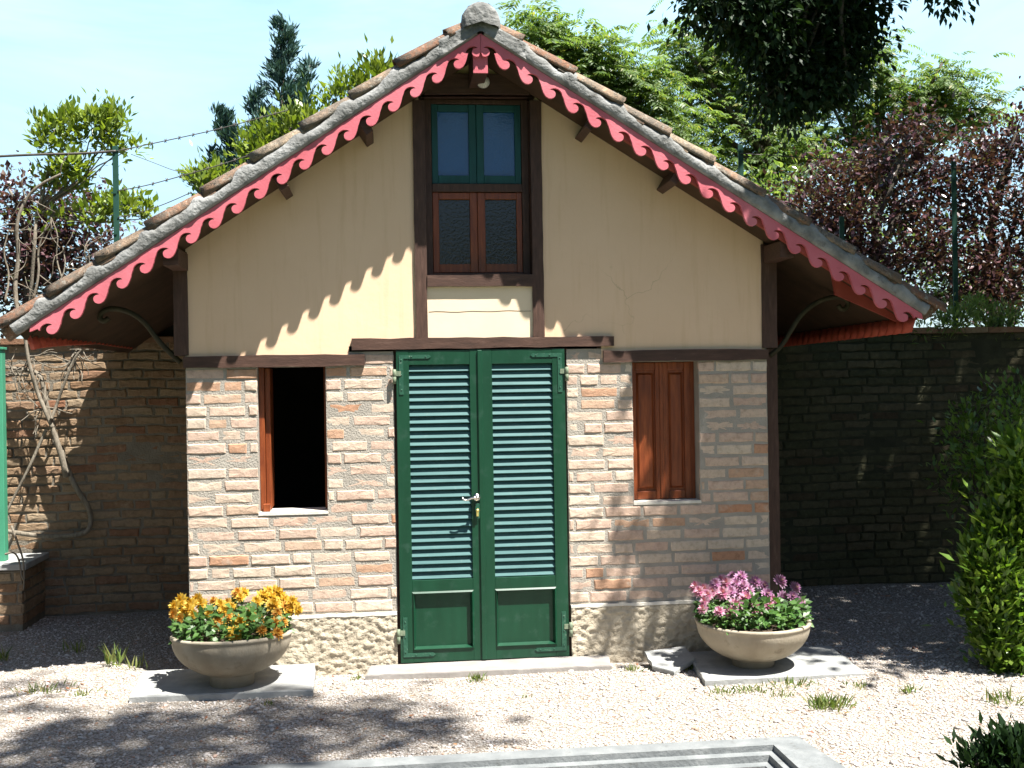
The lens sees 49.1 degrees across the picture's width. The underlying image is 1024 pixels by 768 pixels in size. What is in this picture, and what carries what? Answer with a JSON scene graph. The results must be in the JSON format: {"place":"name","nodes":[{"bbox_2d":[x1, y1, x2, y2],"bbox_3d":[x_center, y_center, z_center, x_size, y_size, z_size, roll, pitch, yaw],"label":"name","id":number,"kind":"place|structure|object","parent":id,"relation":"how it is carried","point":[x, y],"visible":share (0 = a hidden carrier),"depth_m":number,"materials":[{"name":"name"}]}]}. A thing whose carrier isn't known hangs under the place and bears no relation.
{"place":"outdoors","nodes":[
{"label":"outdoors","id":0,"kind":"place"},
{"bbox_2d":[0,582,1023,767],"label":"ground","id":1,"kind":"structure","parent":0,"point":[466,710],"depth_m":6.17,"materials":[{"name":"beige gravel"}]},
{"bbox_2d":[0,645,12,660],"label":"weed tuft","id":2,"kind":"object","parent":1,"relation":"on","point":[6,656],"visible":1,"depth_m":7.54,"materials":[{"name":"green plant"}]},
{"bbox_2d":[0,552,48,631],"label":"wall","id":3,"kind":"structure","parent":1,"relation":"on","point":[21,609],"depth_m":8.53,"materials":[{"name":"brick"}]},
{"bbox_2d":[0,347,8,560],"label":"gate post","id":4,"kind":"object","parent":3,"relation":"on","point":[3,504],"visible":1,"depth_m":8.59,"materials":[{"name":"green metal"}]},
{"bbox_2d":[5,525,24,589],"bbox_3d":[-3.739,1.307,8.427,0.149,0.485,0.042,-1,0,1],"label":"dry creeper","id":5,"kind":"object","parent":3,"relation":"hanging from","point":[19,548],"visible":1,"depth_m":8.42,"materials":[{"name":"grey plant"}]},
{"bbox_2d":[2,678,79,695],"bbox_3d":[-2.833,1.827,6.775,0.440,0.069,0.302,-1,0,-6],"label":"weed tuft","id":6,"kind":"object","parent":1,"relation":"on","point":[37,687],"visible":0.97,"depth_m":6.76,"materials":[{"name":"green plant"}]},
{"bbox_2d":[0,150,143,337],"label":"purple plum tree","id":7,"kind":"object","parent":1,"relation":"on","point":[47,249],"visible":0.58,"depth_m":10.88,"materials":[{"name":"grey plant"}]},
{"bbox_2d":[59,638,95,653],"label":"weed tuft","id":8,"kind":"object","parent":1,"relation":"on","point":[77,646],"visible":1,"depth_m":7.77,"materials":[{"name":"green plant"}]},
{"bbox_2d":[63,685,106,696],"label":"weed tuft","id":9,"kind":"object","parent":1,"relation":"on","point":[83,692],"visible":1,"depth_m":6.56,"materials":[{"name":"green plant"}]},
{"bbox_2d":[21,87,169,300],"bbox_3d":[-3.790,-0.439,10.101,1.413,4.490,0.739,-1,0,-6],"label":"leafy shrub","id":10,"kind":"object","parent":1,"relation":"on","point":[108,119],"visible":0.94,"depth_m":10.03,"materials":[{"name":"green plant"}]},
{"bbox_2d":[99,642,129,666],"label":"weed tuft","id":11,"kind":"object","parent":1,"relation":"on","point":[110,657],"visible":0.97,"depth_m":7.38,"materials":[{"name":"green plant"}]},
{"bbox_2d":[111,146,119,242],"bbox_3d":[-3.381,-0.357,9.611,0.060,3.367,0.052,-1,0,-6],"label":"fence post","id":12,"kind":"object","parent":1,"relation":"on","point":[116,224],"visible":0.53,"depth_m":9.59,"materials":[{"name":"green metal"}]},
{"bbox_2d":[0,150,115,157],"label":"barbed wire","id":13,"kind":"object","parent":12,"relation":"attached to","point":[47,154],"visible":0.98,"depth_m":9.53,"materials":[{"name":"grey metal"}]},
{"bbox_2d":[118,192,191,217],"bbox_3d":[-3.067,-1.540,9.625,0.626,0.228,0.008,-1,0,-6],"label":"barbed wire","id":14,"kind":"object","parent":12,"relation":"attached to","point":[156,206],"visible":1,"depth_m":9.62,"materials":[{"name":"grey metal"}]},
{"bbox_2d":[131,154,185,171],"bbox_3d":[-3.040,-1.901,9.629,0.453,0.152,0.006,-1,0,-6],"label":"barbed wire","id":15,"kind":"object","parent":12,"relation":"attached to","point":[158,164],"visible":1,"depth_m":9.63,"materials":[{"name":"grey metal"}]},
{"bbox_2d":[118,155,247,190],"bbox_3d":[-2.717,-1.866,9.665,1.335,0.418,0.013,-1,0,-6],"label":"barbed wire","id":16,"kind":"object","parent":12,"relation":"attached to","point":[193,172],"visible":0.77,"depth_m":9.65,"materials":[{"name":"grey metal"}]},
{"bbox_2d":[116,110,287,151],"bbox_3d":[-2.668,-2.189,9.671,1.453,0.377,0.013,-1,0,-6],"label":"barbed wire","id":17,"kind":"object","parent":12,"relation":"attached to","point":[207,131],"visible":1,"depth_m":9.66,"materials":[{"name":"grey metal"}]},
{"bbox_2d":[111,652,147,670],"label":"weed tuft","id":18,"kind":"object","parent":1,"relation":"on","point":[136,664],"visible":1,"depth_m":7.31,"materials":[{"name":"green plant"}]},
{"bbox_2d":[129,663,315,702],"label":"stone slab","id":19,"kind":"structure","parent":1,"relation":"on","point":[271,681],"depth_m":6.53,"materials":[{"name":"white stone"}]},
{"bbox_2d":[170,625,292,688],"bbox_3d":[-1.652,1.612,6.614,0.704,0.337,0.702,-1,0,-6],"label":"planter bowl","id":20,"kind":"object","parent":19,"relation":"on","point":[233,664],"visible":0.81,"depth_m":6.36,"materials":[{"name":"concrete"}]},
{"bbox_2d":[168,584,302,645],"bbox_3d":[-1.656,1.365,6.616,0.743,0.305,0.714,-1,0,20],"label":"flower plant","id":21,"kind":"object","parent":20,"relation":"in","point":[219,614],"visible":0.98,"depth_m":6.55,"materials":[{"name":"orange plant"}]},
{"bbox_2d":[177,9,320,195],"bbox_3d":[-3.328,-1.577,14.812,2.081,6.796,1.200,-1,0,-6],"label":"conifer tree","id":22,"kind":"object","parent":1,"relation":"on","point":[283,52],"visible":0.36,"depth_m":14.78,"materials":[{"name":"green plant"}]},
{"bbox_2d":[175,81,329,194],"bbox_3d":[-2.351,-0.538,10.571,1.585,4.690,0.715,-1,0,-6],"label":"leafy shrub","id":23,"kind":"object","parent":1,"relation":"on","point":[263,136],"visible":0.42,"depth_m":10.48,"materials":[{"name":"green plant"}]},
{"bbox_2d":[261,699,273,706],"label":"weed tuft","id":24,"kind":"object","parent":1,"relation":"on","point":[270,703],"visible":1,"depth_m":6.27,"materials":[{"name":"green plant"}]},
{"bbox_2d":[302,33,398,109],"bbox_3d":[-1.414,-0.766,10.692,0.947,5.095,0.742,-1,0,27],"label":"leafy shrub","id":25,"kind":"object","parent":1,"relation":"on","point":[374,66],"visible":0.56,"depth_m":10.60,"materials":[{"name":"green plant"}]},
{"bbox_2d":[350,673,365,680],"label":"weed tuft","id":26,"kind":"object","parent":1,"relation":"on","point":[356,677],"visible":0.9,"depth_m":6.88,"materials":[{"name":"green plant"}]},
{"bbox_2d":[0,1,947,675],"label":"garden hut","id":27,"kind":"object","parent":1,"relation":"on","point":[474,371],"visible":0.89,"depth_m":7.18,"materials":[{"name":"brick"}]},
{"bbox_2d":[258,367,327,510],"bbox_3d":[-1.398,0.348,7.184,0.430,0.913,0.057,-1,0,-11],"label":"window frame","id":28,"kind":"structure","parent":27,"relation":"in","point":[262,428],"depth_m":7.12,"materials":[{"name":"brown wood"}]},
{"bbox_2d":[392,349,481,662],"bbox_3d":[-0.471,0.777,7.127,0.551,1.987,0.115,-1,0,-6],"label":"door","id":29,"kind":"structure","parent":27,"relation":"in","point":[439,497],"depth_m":7.16,"materials":[{"name":"green paint"}]},
{"bbox_2d":[424,99,529,274],"bbox_3d":[-0.230,-1.278,7.319,0.677,1.149,0.074,-1,0,-6],"label":"window","id":30,"kind":"structure","parent":27,"relation":"in","point":[477,172],"depth_m":7.30,"materials":[{"name":"teal paint"}]},
{"bbox_2d":[478,74,489,87],"bbox_3d":[-0.186,-1.939,7.124,0.084,0.130,0.142,-1,0,-6],"label":"globe lamp","id":31,"kind":"object","parent":27,"relation":"attached to","point":[485,84],"visible":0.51,"depth_m":7.07,"materials":[{"name":"white glass"}]},
{"bbox_2d":[477,348,572,659],"bbox_3d":[0.084,0.768,7.214,0.590,1.987,0.068,-1,0,-6],"label":"door","id":32,"kind":"structure","parent":27,"relation":"in","point":[522,431],"depth_m":7.22,"materials":[{"name":"green paint"}]},
{"bbox_2d":[688,361,695,497],"bbox_3d":[1.201,0.305,7.486,0.028,0.913,0.042,-1,0,-6],"label":"window frame","id":33,"kind":"structure","parent":27,"relation":"in","point":[691,362],"depth_m":7.46,"materials":[{"name":"brown wood"}]},
{"bbox_2d":[466,671,487,682],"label":"weed tuft","id":34,"kind":"object","parent":1,"relation":"on","point":[477,676],"visible":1,"depth_m":6.76,"materials":[{"name":"green plant"}]},
{"bbox_2d":[365,655,611,679],"bbox_3d":[-0.136,1.823,7.046,1.559,0.111,0.269,-1,0,-6],"label":"doorstep","id":35,"kind":"object","parent":1,"relation":"on","point":[459,669],"visible":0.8,"depth_m":6.99,"materials":[{"name":"white stone"}]},
{"bbox_2d":[5,592,988,761],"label":"fallen leaves","id":36,"kind":"object","parent":1,"relation":"on","point":[47,686],"visible":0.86,"depth_m":6.62,"materials":[{"name":"brown plant"}]},
{"bbox_2d":[0,327,1023,615],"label":"garden wall","id":37,"kind":"structure","parent":1,"relation":"on","point":[860,501],"depth_m":9.81,"materials":[{"name":"brick"}]},
{"bbox_2d":[0,148,106,538],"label":"bare vine","id":38,"kind":"object","parent":37,"relation":"attached to","point":[49,416],"visible":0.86,"depth_m":8.97,"materials":[{"name":"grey plant"}]},
{"bbox_2d":[905,278,1023,347],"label":"wall fern","id":39,"kind":"object","parent":37,"relation":"on","point":[955,312],"depth_m":9.98,"materials":[{"name":"green plant"}]},
{"bbox_2d":[205,736,845,767],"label":"stone basin","id":40,"kind":"object","parent":1,"relation":"on","point":[784,752],"visible":1,"depth_m":5.05,"materials":[{"name":"white stone"}]},
{"bbox_2d":[495,0,721,153],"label":"feathery tree","id":41,"kind":"object","parent":1,"relation":"on","point":[641,89],"visible":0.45,"depth_m":13.19,"materials":[{"name":"green plant"}]},
{"bbox_2d":[624,663,648,671],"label":"weed tuft","id":42,"kind":"object","parent":1,"relation":"on","point":[630,669],"visible":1,"depth_m":6.94,"materials":[{"name":"green plant"}]},
{"bbox_2d":[644,646,694,675],"bbox_3d":[1.001,1.729,7.001,0.294,0.071,0.444,-1,0,-6],"label":"stone fragment","id":43,"kind":"object","parent":1,"relation":"on","point":[674,661],"visible":1,"depth_m":7.00,"materials":[{"name":"grey stone"}]},
{"bbox_2d":[704,685,750,699],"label":"weed tuft","id":44,"kind":"object","parent":1,"relation":"on","point":[718,690],"visible":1,"depth_m":6.38,"materials":[{"name":"green plant"}]},
{"bbox_2d":[627,0,853,202],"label":"feathery tree","id":45,"kind":"object","parent":1,"relation":"on","point":[714,87],"visible":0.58,"depth_m":14.32,"materials":[{"name":"green plant"}]},
{"bbox_2d":[737,145,743,176],"bbox_3d":[2.106,-0.474,10.235,0.060,3.422,0.052,-1,0,-6],"label":"fence post","id":46,"kind":"object","parent":1,"relation":"on","point":[740,163],"visible":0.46,"depth_m":10.21,"materials":[{"name":"green metal"}]},
{"bbox_2d":[729,682,787,694],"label":"weed tuft","id":47,"kind":"object","parent":1,"relation":"on","point":[748,689],"visible":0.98,"depth_m":6.41,"materials":[{"name":"green plant"}]},
{"bbox_2d":[690,646,865,685],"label":"stone slab","id":48,"kind":"structure","parent":1,"relation":"on","point":[711,668],"depth_m":6.76,"materials":[{"name":"grey stone"}]},
{"bbox_2d":[695,609,810,668],"bbox_3d":[1.480,1.592,6.875,0.700,0.313,0.699,-1,0,-6],"label":"planter bowl","id":49,"kind":"object","parent":48,"relation":"on","point":[756,648],"visible":0.78,"depth_m":6.62,"materials":[{"name":"concrete"}]},
{"bbox_2d":[689,570,814,634],"bbox_3d":[1.477,1.325,6.873,0.743,0.337,0.715,-1,0,-6],"label":"flower plant","id":50,"kind":"object","parent":49,"relation":"in","point":[738,593],"visible":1,"depth_m":6.80,"materials":[{"name":"pink plant"}]},
{"bbox_2d":[750,674,820,690],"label":"weed tuft","id":51,"kind":"object","parent":1,"relation":"on","point":[800,682],"visible":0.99,"depth_m":6.51,"materials":[{"name":"green plant"}]},
{"bbox_2d":[771,688,800,697],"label":"weed tuft","id":52,"kind":"object","parent":1,"relation":"on","point":[782,693],"visible":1,"depth_m":6.29,"materials":[{"name":"green plant"}]},
{"bbox_2d":[646,0,979,155],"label":"shade tree","id":53,"kind":"object","parent":1,"relation":"on","point":[796,56],"visible":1,"depth_m":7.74,"materials":[{"name":"green plant"}]},
{"bbox_2d":[802,689,857,712],"bbox_3d":[1.710,1.710,6.038,0.308,0.091,0.320,-1,0,13],"label":"weed tuft","id":54,"kind":"object","parent":1,"relation":"on","point":[821,699],"visible":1,"depth_m":6.06,"materials":[{"name":"green plant"}]},
{"bbox_2d":[838,216,844,239],"bbox_3d":[3.055,-0.162,10.342,0.060,2.768,0.052,-1,0,-6],"label":"fence post","id":55,"kind":"object","parent":1,"relation":"on","point":[841,228],"visible":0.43,"depth_m":10.32,"materials":[{"name":"green metal"}]},
{"bbox_2d":[842,679,869,689],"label":"weed tuft","id":56,"kind":"object","parent":1,"relation":"on","point":[857,685],"visible":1,"depth_m":6.42,"materials":[{"name":"green plant"}]},
{"bbox_2d":[713,148,1023,327],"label":"leafy shrub","id":57,"kind":"object","parent":1,"relation":"on","point":[774,166],"visible":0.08,"depth_m":12.83,"materials":[{"name":"green plant"}]},
{"bbox_2d":[759,74,1011,320],"bbox_3d":[3.823,-0.703,11.661,2.904,4.853,1.475,-1,0,-6],"label":"purple plum tree","id":58,"kind":"object","parent":1,"relation":"on","point":[854,223],"visible":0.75,"depth_m":11.56,"materials":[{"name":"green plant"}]},
{"bbox_2d":[782,27,1023,260],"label":"feathery tree","id":59,"kind":"object","parent":1,"relation":"on","point":[948,86],"visible":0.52,"depth_m":14.99,"materials":[{"name":"green plant"}]},
{"bbox_2d":[896,683,924,693],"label":"weed tuft","id":60,"kind":"object","parent":1,"relation":"on","point":[907,689],"visible":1,"depth_m":6.27,"materials":[{"name":"green plant"}]},
{"bbox_2d":[950,161,958,327],"bbox_3d":[4.141,-0.437,10.466,0.060,3.283,0.052,-1,0,-6],"label":"fence post","id":61,"kind":"object","parent":1,"relation":"on","point":[954,227],"visible":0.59,"depth_m":10.45,"materials":[{"name":"green metal"}]},
{"bbox_2d":[740,153,1023,172],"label":"barbed wire","id":62,"kind":"object","parent":61,"relation":"attached to","point":[881,162],"visible":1,"depth_m":10.36,"materials":[{"name":"grey metal"}]},
{"bbox_2d":[908,76,1023,326],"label":"purple plum tree","id":63,"kind":"object","parent":1,"relation":"on","point":[991,267],"visible":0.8,"depth_m":11.84,"materials":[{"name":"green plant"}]},
{"bbox_2d":[917,365,1023,529],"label":"evergreen shrub","id":64,"kind":"object","parent":1,"relation":"on","point":[973,453],"visible":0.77,"depth_m":8.52,"materials":[{"name":"green plant"}]},
{"bbox_2d":[921,417,1023,675],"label":"evergreen shrub","id":65,"kind":"object","parent":1,"relation":"on","point":[990,581],"visible":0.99,"depth_m":6.71,"materials":[{"name":"green plant"}]},
{"bbox_2d":[933,709,1023,767],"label":"evergreen shrub","id":66,"kind":"object","parent":1,"relation":"on","point":[1002,746],"visible":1,"depth_m":4.28,"materials":[{"name":"green plant"}]},
{"bbox_2d":[963,686,1023,705],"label":"weed tuft","id":67,"kind":"object","parent":1,"relation":"on","point":[991,698],"visible":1,"depth_m":6.06,"materials":[{"name":"green plant"}]},
{"bbox_2d":[0,0,1023,338],"label":"sky","id":68,"kind":"structure","parent":0,"point":[176,59],"materials":[{"name":"blue"}]}
]}

